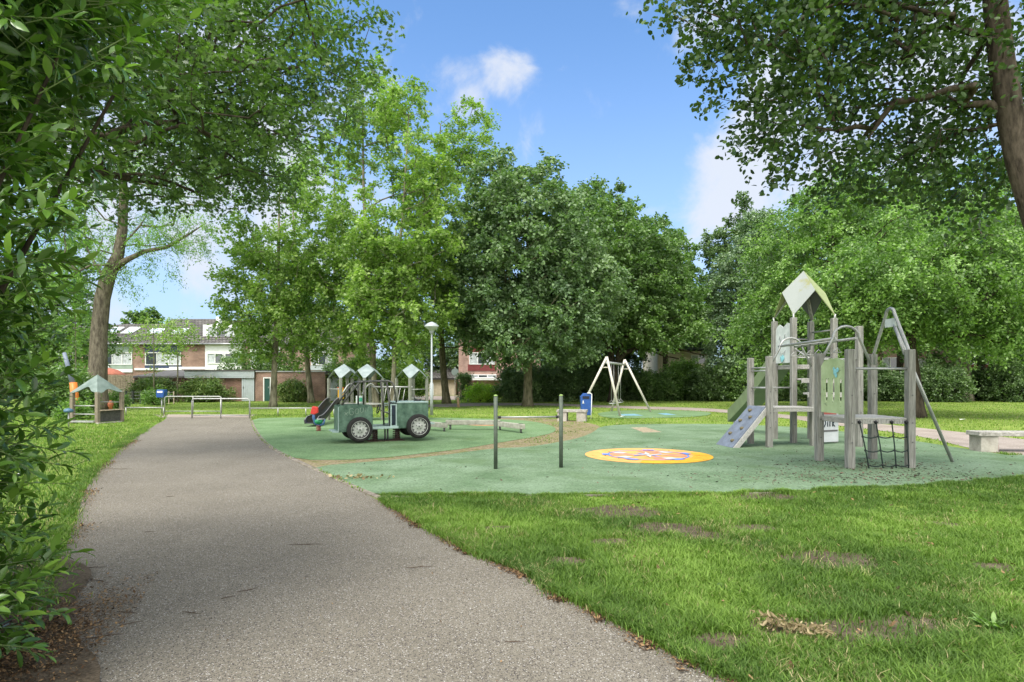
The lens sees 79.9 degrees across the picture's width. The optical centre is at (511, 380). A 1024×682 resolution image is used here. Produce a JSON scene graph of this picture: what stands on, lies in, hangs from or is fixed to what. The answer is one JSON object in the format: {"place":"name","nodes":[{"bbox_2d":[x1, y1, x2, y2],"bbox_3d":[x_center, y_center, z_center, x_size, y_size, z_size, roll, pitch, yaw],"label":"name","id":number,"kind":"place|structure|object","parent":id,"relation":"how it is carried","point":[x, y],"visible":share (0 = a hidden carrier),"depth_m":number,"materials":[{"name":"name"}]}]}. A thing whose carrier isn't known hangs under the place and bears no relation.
{"place":"outdoors","nodes":[
{"label":"outdoors","id":0,"kind":"place"},
{"bbox_2d":[108,324,164,389],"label":"row house","id":1,"kind":"structure","parent":0,"point":[124,364],"depth_m":59.00,"materials":[{"name":"orange brick"}]},
{"bbox_2d":[108,352,131,364],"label":"window","id":2,"kind":"structure","parent":1,"relation":"in","point":[115,360],"depth_m":58.97,"materials":[{"name":"glass"}]},
{"bbox_2d":[203,317,261,372],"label":"row house","id":3,"kind":"structure","parent":0,"point":[218,346],"depth_m":58.92,"materials":[{"name":"white paint"}]},
{"bbox_2d":[293,323,376,370],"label":"row house","id":4,"kind":"structure","parent":0,"point":[318,367],"depth_m":59.00,"materials":[{"name":"brown brick"}]},
{"bbox_2d":[62,417,727,681],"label":"path","id":5,"kind":"structure","parent":0,"point":[235,488],"depth_m":4.36,"materials":[{"name":"asphalt"}]},
{"bbox_2d":[47,440,140,664],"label":"leaf litter","id":6,"kind":"object","parent":5,"relation":"on","point":[91,493],"visible":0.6,"depth_m":6.34,"materials":[{"name":"brown plant"}]},
{"bbox_2d":[369,500,744,681],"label":"leaf litter","id":7,"kind":"object","parent":5,"relation":"on","point":[647,644],"visible":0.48,"depth_m":3.92,"materials":[{"name":"brown plant"}]},
{"bbox_2d":[0,388,1023,681],"bbox_3d":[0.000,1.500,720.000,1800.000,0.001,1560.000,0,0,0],"label":"lawn","id":8,"kind":"structure","parent":0,"point":[718,414],"depth_m":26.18,"materials":[{"name":"plant"}]},
{"bbox_2d":[0,314,59,398],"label":"background tree","id":9,"kind":"object","parent":8,"relation":"on","point":[9,394],"visible":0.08,"depth_m":48.85,"materials":[{"name":"green plant"}]},
{"bbox_2d":[0,555,100,681],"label":"bare soil","id":10,"kind":"structure","parent":8,"relation":"on","point":[89,672],"depth_m":3.33,"materials":[{"name":"soil"}]},
{"bbox_2d":[0,557,159,681],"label":"leaf litter","id":11,"kind":"object","parent":10,"relation":"on","point":[31,666],"visible":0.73,"depth_m":3.58,"materials":[{"name":"brown plant"}]},
{"bbox_2d":[0,0,222,668],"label":"laurel bush","id":12,"kind":"object","parent":10,"relation":"on","point":[55,28],"visible":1,"depth_m":3.29,"materials":[{"name":"green plant"}]},
{"bbox_2d":[18,362,103,416],"bbox_3d":[-19.080,0.627,26.057,2.858,2.784,3.397,0,0,0],"label":"wild bush","id":13,"kind":"object","parent":8,"relation":"on","point":[83,394],"visible":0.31,"depth_m":25.52,"materials":[{"name":"green plant"}]},
{"bbox_2d":[0,206,124,376],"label":"lime tree","id":14,"kind":"object","parent":8,"relation":"on","point":[111,335],"visible":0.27,"depth_m":37.51,"materials":[{"name":"green plant"}]},
{"bbox_2d":[30,302,110,370],"bbox_3d":[-22.215,-1.289,31.180,3.048,5.581,3.286,0,0,0],"label":"young tree","id":15,"kind":"object","parent":8,"relation":"on","point":[78,340],"visible":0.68,"depth_m":30.96,"materials":[{"name":"green plant"}]},
{"bbox_2d":[47,392,94,419],"bbox_3d":[-16.753,1.140,23.351,1.994,1.381,1.404,0,0,15],"label":"wild bush","id":16,"kind":"object","parent":8,"relation":"on","point":[78,410],"visible":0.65,"depth_m":23.24,"materials":[{"name":"green plant"}]},
{"bbox_2d":[11,425,153,613],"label":"grass","id":17,"kind":"structure","parent":8,"relation":"on","point":[125,442],"depth_m":7.45,"materials":[{"name":"plant"}]},
{"bbox_2d":[70,375,124,423],"bbox_3d":[-14.681,0.649,21.664,1.217,1.712,1.214,0,0,11],"label":"playhouse","id":18,"kind":"object","parent":8,"relation":"on","point":[97,385],"visible":0.91,"depth_m":21.41,"materials":[{"name":"wood"}]},
{"bbox_2d":[108,375,133,400],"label":"timber fence","id":19,"kind":"object","parent":8,"relation":"on","point":[117,381],"visible":0.32,"depth_m":42.98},
{"bbox_2d":[119,306,165,324],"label":"garden tree","id":20,"kind":"object","parent":8,"relation":"on","point":[153,313],"visible":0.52,"depth_m":79.03,"materials":[{"name":"green plant"}]},
{"bbox_2d":[118,311,186,388],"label":"young tree","id":21,"kind":"object","parent":8,"relation":"on","point":[163,350],"visible":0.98,"depth_m":40.38,"materials":[{"name":"green plant"}]},
{"bbox_2d":[125,374,182,401],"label":"clipped hedge","id":22,"kind":"object","parent":8,"relation":"on","point":[168,385],"visible":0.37,"depth_m":42.20,"materials":[{"name":"green plant"}]},
{"bbox_2d":[138,384,173,405],"bbox_3d":[-21.638,1.021,37.025,1.765,1.684,1.796,0,0,-9],"label":"wild bush","id":23,"kind":"object","parent":8,"relation":"on","point":[152,399],"visible":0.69,"depth_m":36.69,"materials":[{"name":"green plant"}]},
{"bbox_2d":[0,81,323,411],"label":"locust tree","id":24,"kind":"object","parent":8,"relation":"on","point":[117,261],"visible":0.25,"depth_m":29.50,"materials":[{"name":"green plant"}]},
{"bbox_2d":[133,367,218,400],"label":"garage","id":25,"kind":"structure","parent":8,"relation":"on","point":[172,374],"depth_m":45.24,"materials":[{"name":"brick"}]},
{"bbox_2d":[153,312,203,401],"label":"young tree","id":26,"kind":"object","parent":8,"relation":"on","point":[182,331],"visible":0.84,"depth_m":41.87,"materials":[{"name":"green plant"}]},
{"bbox_2d":[134,319,224,373],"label":"row house","id":27,"kind":"structure","parent":8,"relation":"on","point":[194,358],"depth_m":59.00,"materials":[{"name":"orange brick"}]},
{"bbox_2d":[145,352,180,364],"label":"window","id":28,"kind":"structure","parent":27,"relation":"in","point":[158,356],"depth_m":58.97,"materials":[{"name":"glass"}]},
{"bbox_2d":[173,375,225,402],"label":"round bush","id":29,"kind":"object","parent":8,"relation":"on","point":[197,387],"visible":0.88,"depth_m":41.79,"materials":[{"name":"green plant"}]},
{"bbox_2d":[0,0,404,237],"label":"oak tree","id":30,"kind":"object","parent":8,"relation":"on","point":[205,64],"visible":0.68,"depth_m":10.97,"materials":[{"name":"green plant"}]},
{"bbox_2d":[184,370,270,400],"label":"garage","id":31,"kind":"structure","parent":8,"relation":"on","point":[243,384],"depth_m":44.03,"materials":[{"name":"brick"}]},
{"bbox_2d":[242,378,253,400],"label":"door","id":32,"kind":"structure","parent":31,"relation":"in","point":[247,383],"depth_m":44.03,"materials":[{"name":"metal"}]},
{"bbox_2d":[213,344,304,372],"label":"garden tree","id":33,"kind":"object","parent":8,"relation":"on","point":[268,365],"visible":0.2,"depth_m":50.77,"materials":[{"name":"green plant"}]},
{"bbox_2d":[200,160,335,406],"bbox_3d":[-13.456,-5.247,34.285,7.419,13.807,7.252,0,0,0],"label":"plane tree","id":34,"kind":"object","parent":8,"relation":"on","point":[279,305],"visible":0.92,"depth_m":33.56,"materials":[{"name":"green plant"}]},
{"bbox_2d":[277,376,306,401],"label":"round bush","id":35,"kind":"object","parent":8,"relation":"on","point":[295,390],"visible":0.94,"depth_m":41.98,"materials":[{"name":"green plant"}]},
{"bbox_2d":[255,371,330,400],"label":"garage","id":36,"kind":"structure","parent":8,"relation":"on","point":[263,384],"depth_m":44.10,"materials":[{"name":"orange brick"}]},
{"bbox_2d":[247,158,357,402],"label":"plane tree","id":37,"kind":"object","parent":8,"relation":"on","point":[310,392],"visible":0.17,"depth_m":40.84,"materials":[{"name":"green plant"}]},
{"bbox_2d":[249,417,379,498],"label":"kerb","id":38,"kind":"structure","parent":8,"relation":"on","point":[369,493],"depth_m":10.51,"materials":[{"name":"concrete"}]},
{"bbox_2d":[280,107,385,368],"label":"plane tree","id":39,"kind":"object","parent":8,"relation":"on","point":[344,186],"visible":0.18,"depth_m":51.19,"materials":[{"name":"green plant"}]},
{"bbox_2d":[301,49,445,406],"bbox_3d":[-7.556,-8.373,34.733,8.005,20.080,7.680,0,0,0],"label":"plane tree","id":40,"kind":"object","parent":8,"relation":"on","point":[334,223],"visible":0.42,"depth_m":33.92,"materials":[{"name":"green plant"}]},
{"bbox_2d":[325,351,430,400],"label":"garden bush","id":41,"kind":"object","parent":8,"relation":"on","point":[402,379],"visible":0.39,"depth_m":44.15,"materials":[{"name":"green plant"}]},
{"bbox_2d":[253,417,555,459],"bbox_3d":[-3.093,1.486,19.425,9.280,0.001,14.499,0,0,-25],"label":"rubber surface","id":42,"kind":"object","parent":8,"relation":"on","point":[296,437],"visible":0.86,"depth_m":15.66,"materials":[{"name":"rubber"}]},
{"bbox_2d":[304,364,427,424],"bbox_3d":[-5.833,0.437,22.174,2.836,2.125,4.962,0,0,42],"label":"toddler play unit","id":43,"kind":"object","parent":42,"relation":"on","point":[326,406],"visible":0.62,"depth_m":22.77,"materials":[{"name":"wood"}]},
{"bbox_2d":[329,380,434,441],"bbox_3d":[-3.219,0.744,15.156,2.460,1.513,1.120,0,0,-24],"label":"spring car","id":44,"kind":"object","parent":42,"relation":"on","point":[353,422],"visible":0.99,"depth_m":14.91,"materials":[{"name":"green"}]},
{"bbox_2d":[446,420,499,429],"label":"balance beam","id":45,"kind":"structure","parent":42,"relation":"on","point":[470,422],"depth_m":18.43,"materials":[{"name":"grey"}]},
{"bbox_2d":[335,74,477,400],"bbox_3d":[-5.417,-6.939,31.649,7.308,17.192,7.049,0,0,0],"label":"plane tree","id":46,"kind":"object","parent":8,"relation":"on","point":[404,329],"visible":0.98,"depth_m":30.63,"materials":[{"name":"green plant"}]},
{"bbox_2d":[390,336,458,393],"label":"background tree","id":47,"kind":"object","parent":8,"relation":"on","point":[452,358],"visible":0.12,"depth_m":64.47,"materials":[{"name":"green plant"}]},
{"bbox_2d":[424,322,438,414],"bbox_3d":[-3.459,-0.515,26.326,0.620,4.030,0.620,0,0,0],"label":"street lamp","id":48,"kind":"object","parent":8,"relation":"on","point":[431,327],"visible":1,"depth_m":26.28,"materials":[{"name":"grey metal"}]},
{"bbox_2d":[425,367,458,394],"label":"house","id":49,"kind":"structure","parent":8,"relation":"on","point":[452,384],"depth_m":62.00,"materials":[{"name":"tile"}]},
{"bbox_2d":[296,418,599,468],"bbox_3d":[-0.139,1.492,17.385,4.944,0.001,15.328,0,0,16],"label":"paved strip","id":50,"kind":"object","parent":8,"relation":"on","point":[506,444],"visible":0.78,"depth_m":14.48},
{"bbox_2d":[556,409,587,421],"bbox_3d":[2.214,1.285,22.467,1.100,0.430,0.460,0,0,14],"label":"concrete bench","id":51,"kind":"object","parent":50,"relation":"on","point":[581,415],"visible":0.88,"depth_m":22.23,"materials":[{"name":"concrete"}]},
{"bbox_2d":[263,416,651,443],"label":"grass","id":52,"kind":"structure","parent":8,"relation":"on","point":[565,425],"depth_m":21.15,"materials":[{"name":"plant"}]},
{"bbox_2d":[399,94,524,403],"bbox_3d":[-3.100,-8.462,39.600,8.997,20.277,8.208,0,0,0],"label":"plane tree","id":53,"kind":"object","parent":8,"relation":"on","point":[467,157],"visible":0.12,"depth_m":39.27,"materials":[{"name":"green plant"}]},
{"bbox_2d":[454,372,474,400],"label":"clipped bush","id":54,"kind":"object","parent":8,"relation":"on","point":[465,378],"visible":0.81,"depth_m":45.51,"materials":[{"name":"green plant"}]},
{"bbox_2d":[460,381,502,401],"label":"yellow green bush","id":55,"kind":"object","parent":8,"relation":"on","point":[483,393],"visible":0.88,"depth_m":42.46,"materials":[{"name":"green plant"}]},
{"bbox_2d":[459,324,539,395],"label":"house","id":56,"kind":"structure","parent":8,"relation":"on","point":[467,364],"depth_m":58.00,"materials":[{"name":"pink brick"}]},
{"bbox_2d":[490,362,551,401],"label":"woodland shrub","id":57,"kind":"object","parent":8,"relation":"on","point":[509,389],"visible":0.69,"depth_m":41.97,"materials":[{"name":"green plant"}]},
{"bbox_2d":[431,143,637,406],"bbox_3d":[1.318,-5.806,35.297,11.792,14.920,9.995,0,0,0],"label":"chestnut tree","id":58,"kind":"object","parent":8,"relation":"on","point":[534,304],"visible":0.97,"depth_m":32.99,"materials":[{"name":"green plant"}]},
{"bbox_2d":[532,359,586,401],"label":"woodland shrub","id":59,"kind":"object","parent":8,"relation":"on","point":[566,387],"visible":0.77,"depth_m":42.37,"materials":[{"name":"green plant"}]},
{"bbox_2d":[580,393,591,416],"bbox_3d":[2.890,0.987,23.877,0.439,1.028,0.387,0,0,0],"label":"litter bin","id":60,"kind":"object","parent":8,"relation":"on","point":[585,400],"visible":0.78,"depth_m":23.73,"materials":[{"name":"blue"}]},
{"bbox_2d":[562,355,621,401],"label":"woodland shrub","id":61,"kind":"object","parent":8,"relation":"on","point":[600,390],"visible":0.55,"depth_m":43.96,"materials":[{"name":"green plant"}]},
{"bbox_2d":[540,335,651,386],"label":"background tree","id":62,"kind":"object","parent":8,"relation":"on","point":[634,360],"visible":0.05,"depth_m":58.64,"materials":[{"name":"green plant"}]},
{"bbox_2d":[518,176,688,388],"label":"maple tree","id":63,"kind":"object","parent":8,"relation":"on","point":[621,187],"depth_m":49.26,"materials":[{"name":"green plant"}]},
{"bbox_2d":[572,504,661,519],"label":"bare soil","id":64,"kind":"structure","parent":8,"relation":"on","point":[622,510],"depth_m":6.96,"materials":[{"name":"soil"}]},
{"bbox_2d":[536,173,716,402],"bbox_3d":[7.238,-6.204,42.145,13.416,15.752,11.094,0,0,0],"label":"maple tree","id":65,"kind":"object","parent":8,"relation":"on","point":[656,280],"visible":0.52,"depth_m":39.95,"materials":[{"name":"green plant"}]},
{"bbox_2d":[606,364,651,400],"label":"woodland shrub","id":66,"kind":"object","parent":8,"relation":"on","point":[626,393],"visible":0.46,"depth_m":45.85,"materials":[{"name":"green plant"}]},
{"bbox_2d":[598,410,710,417],"bbox_3d":[6.295,1.486,27.232,4.835,0.001,7.204,0,0,20],"label":"rubber surface","id":67,"kind":"object","parent":8,"relation":"on","point":[644,413],"visible":0.85,"depth_m":27.51,"materials":[{"name":"rubber"}]},
{"bbox_2d":[588,356,651,415],"bbox_3d":[4.690,0.250,27.550,1.940,2.544,4.493,0,0,30],"label":"swing","id":68,"kind":"object","parent":67,"relation":"on","point":[608,363],"visible":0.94,"depth_m":27.55,"materials":[{"name":"wood"}]},
{"bbox_2d":[628,366,686,400],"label":"woodland shrub","id":69,"kind":"object","parent":8,"relation":"on","point":[664,386],"visible":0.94,"depth_m":44.94,"materials":[{"name":"green plant"}]},
{"bbox_2d":[613,211,716,371],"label":"lime tree","id":70,"kind":"object","parent":8,"relation":"on","point":[687,248],"visible":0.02,"depth_m":54.96,"materials":[{"name":"green plant"}]},
{"bbox_2d":[317,424,1023,493],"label":"rubber surface","id":71,"kind":"object","parent":8,"relation":"on","point":[577,472],"visible":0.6,"depth_m":10.44,"materials":[{"name":"rubber"}]},
{"bbox_2d":[494,394,562,468],"bbox_3d":[0.281,0.868,10.365,1.199,1.265,0.073,0,0,-9],"label":"chin up bar","id":72,"kind":"object","parent":71,"relation":"on","point":[559,416],"visible":0.98,"depth_m":10.35,"materials":[{"name":"grey"}]},
{"bbox_2d":[585,448,712,463],"bbox_3d":[2.698,1.476,12.150,2.480,0.012,2.480,0,0,0],"label":"painted circle","id":73,"kind":"object","parent":71,"relation":"on","point":[647,455],"visible":1,"depth_m":12.05,"materials":[{"name":"yellow paint"}]},
{"bbox_2d":[349,438,1022,489],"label":"soil crumbs","id":74,"kind":"object","parent":71,"relation":"on","point":[898,478],"visible":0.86,"depth_m":9.74,"materials":[{"name":"soil"}]},
{"bbox_2d":[716,271,953,468],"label":"climbing tower","id":75,"kind":"structure","parent":71,"relation":"on","point":[748,412],"depth_m":13.59,"materials":[{"name":"grey"}]},
{"bbox_2d":[633,522,711,535],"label":"bare soil","id":76,"kind":"structure","parent":8,"relation":"on","point":[647,526],"depth_m":6.20,"materials":[{"name":"soil"}]},
{"bbox_2d":[659,357,704,400],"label":"woodland shrub","id":77,"kind":"object","parent":8,"relation":"on","point":[680,372],"visible":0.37,"depth_m":46.04,"materials":[{"name":"green plant"}]},
{"bbox_2d":[377,485,1023,681],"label":"grass","id":78,"kind":"structure","parent":8,"relation":"on","point":[932,553],"depth_m":4.79,"materials":[{"name":"plant"}]},
{"bbox_2d":[380,474,1022,497],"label":"grass","id":79,"kind":"structure","parent":8,"relation":"on","point":[403,493],"depth_m":7.95,"materials":[{"name":"plant"}]},
{"bbox_2d":[681,364,732,401],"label":"woodland shrub","id":80,"kind":"object","parent":8,"relation":"on","point":[697,390],"visible":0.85,"depth_m":44.01,"materials":[{"name":"green plant"}]},
{"bbox_2d":[691,631,761,650],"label":"bare soil","id":81,"kind":"structure","parent":8,"relation":"on","point":[713,641],"depth_m":3.51,"materials":[{"name":"soil"}]},
{"bbox_2d":[708,355,755,401],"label":"woodland shrub","id":82,"kind":"object","parent":8,"relation":"on","point":[735,388],"visible":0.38,"depth_m":43.38,"materials":[{"name":"green plant"}]},
{"bbox_2d":[685,190,783,358],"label":"poplar tree","id":83,"kind":"object","parent":8,"relation":"on","point":[709,250],"visible":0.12,"depth_m":57.65,"materials":[{"name":"green plant"}]},
{"bbox_2d":[696,204,794,392],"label":"whitebeam tree","id":84,"kind":"object","parent":8,"relation":"on","point":[722,303],"visible":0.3,"depth_m":44.96,"materials":[{"name":"green plant"}]},
{"bbox_2d":[764,361,806,400],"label":"woodland shrub","id":85,"kind":"object","parent":8,"relation":"on","point":[784,394],"visible":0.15,"depth_m":43.86,"materials":[{"name":"green plant"}]},
{"bbox_2d":[749,616,835,636],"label":"bare soil","id":86,"kind":"structure","parent":8,"relation":"on","point":[771,631],"depth_m":3.70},
{"bbox_2d":[751,610,838,639],"bbox_3d":[1.638,1.451,3.590,0.482,0.140,0.242,0,0,35],"label":"withered branch","id":87,"kind":"object","parent":86,"relation":"on","point":[796,626],"visible":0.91,"depth_m":3.57,"materials":[{"name":"brown plant"}]},
{"bbox_2d":[609,491,1023,678],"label":"leaf litter","id":88,"kind":"object","parent":8,"relation":"on","point":[894,622],"visible":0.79,"depth_m":4.67,"materials":[{"name":"brown plant"}]},
{"bbox_2d":[625,0,1023,248],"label":"alder tree","id":89,"kind":"object","parent":8,"relation":"on","point":[1003,78],"visible":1,"depth_m":7.92,"materials":[{"name":"green plant"}]},
{"bbox_2d":[777,550,877,571],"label":"bare soil","id":90,"kind":"structure","parent":8,"relation":"on","point":[843,556],"depth_m":5.15,"materials":[{"name":"soil"}]},
{"bbox_2d":[712,165,961,392],"bbox_3d":[18.129,-5.367,34.289,14.097,14.042,9.807,0,0,0],"label":"hornbeam tree","id":91,"kind":"object","parent":8,"relation":"on","point":[787,266],"visible":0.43,"depth_m":32.97,"materials":[{"name":"green plant"}]},
{"bbox_2d":[804,614,931,655],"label":"bare soil","id":92,"kind":"structure","parent":8,"relation":"on","point":[833,623],"depth_m":3.65,"materials":[{"name":"soil"}]},
{"bbox_2d":[841,360,898,400],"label":"woodland shrub","id":93,"kind":"object","parent":8,"relation":"on","point":[881,392],"visible":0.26,"depth_m":43.70,"materials":[{"name":"green plant"}]},
{"bbox_2d":[854,333,930,376],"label":"house","id":94,"kind":"structure","parent":8,"relation":"on","point":[890,361],"depth_m":59.97,"materials":[{"name":"pink brick"}]},
{"bbox_2d":[778,144,1016,371],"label":"lime tree","id":95,"kind":"object","parent":8,"relation":"on","point":[790,208],"visible":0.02,"depth_m":51.06,"materials":[{"name":"green plant"}]},
{"bbox_2d":[785,185,1023,417],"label":"cherry tree","id":96,"kind":"object","parent":8,"relation":"on","point":[951,293],"visible":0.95,"depth_m":23.21,"materials":[{"name":"green plant"}]},
{"bbox_2d":[878,366,940,401],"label":"woodland shrub","id":97,"kind":"object","parent":8,"relation":"on","point":[897,381],"visible":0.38,"depth_m":43.03,"materials":[{"name":"green plant"}]},
{"bbox_2d":[874,614,948,632],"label":"bare soil","id":98,"kind":"structure","parent":8,"relation":"on","point":[904,624],"depth_m":3.77,"materials":[{"name":"soil"}]},
{"bbox_2d":[808,451,1023,500],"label":"grass","id":99,"kind":"structure","parent":8,"relation":"on","point":[1017,482],"depth_m":8.10,"materials":[{"name":"plant"}]},
{"bbox_2d":[919,358,979,402],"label":"woodland shrub","id":100,"kind":"object","parent":8,"relation":"on","point":[954,382],"visible":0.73,"depth_m":41.91,"materials":[{"name":"green plant"}]},
{"bbox_2d":[881,186,1023,400],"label":"lime tree","id":101,"kind":"object","parent":8,"relation":"on","point":[936,356],"visible":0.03,"depth_m":43.63,"materials":[{"name":"green plant"}]},
{"bbox_2d":[967,611,1005,629],"bbox_3d":[2.869,1.447,3.690,0.194,0.066,0.183,0,0,-38],"label":"lawn weed","id":102,"kind":"object","parent":8,"relation":"on","point":[993,623],"visible":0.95,"depth_m":3.69,"materials":[{"name":"green plant"}]},
{"bbox_2d":[970,364,1008,400],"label":"woodland shrub","id":103,"kind":"object","parent":8,"relation":"on","point":[974,372],"visible":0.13,"depth_m":45.04,"materials":[{"name":"green plant"}]},
{"bbox_2d":[975,358,1023,401],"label":"woodland shrub","id":104,"kind":"object","parent":8,"relation":"on","point":[1013,384],"visible":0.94,"depth_m":42.60,"materials":[{"name":"green plant"}]},
{"bbox_2d":[0,400,1023,445],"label":"grass","id":105,"kind":"structure","parent":0,"point":[671,419],"depth_m":27.64,"materials":[{"name":"plant"}]},
{"bbox_2d":[0,0,1023,378],"label":"sky","id":106,"kind":"structure","parent":0,"point":[587,83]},
{"bbox_2d":[643,342,707,374],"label":"house","id":107,"kind":"structure","parent":0,"point":[656,363],"depth_m":60.00,"materials":[{"name":"tile"}]},
{"bbox_2d":[428,403,1023,454],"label":"pavement","id":108,"kind":"structure","parent":0,"point":[1014,445],"depth_m":18.61,"materials":[{"name":"concrete"}]},
{"bbox_2d":[966,430,1023,452],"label":"concrete bench","id":109,"kind":"object","parent":108,"relation":"on","point":[984,440],"visible":0.91,"depth_m":12.74,"materials":[{"name":"concrete"}]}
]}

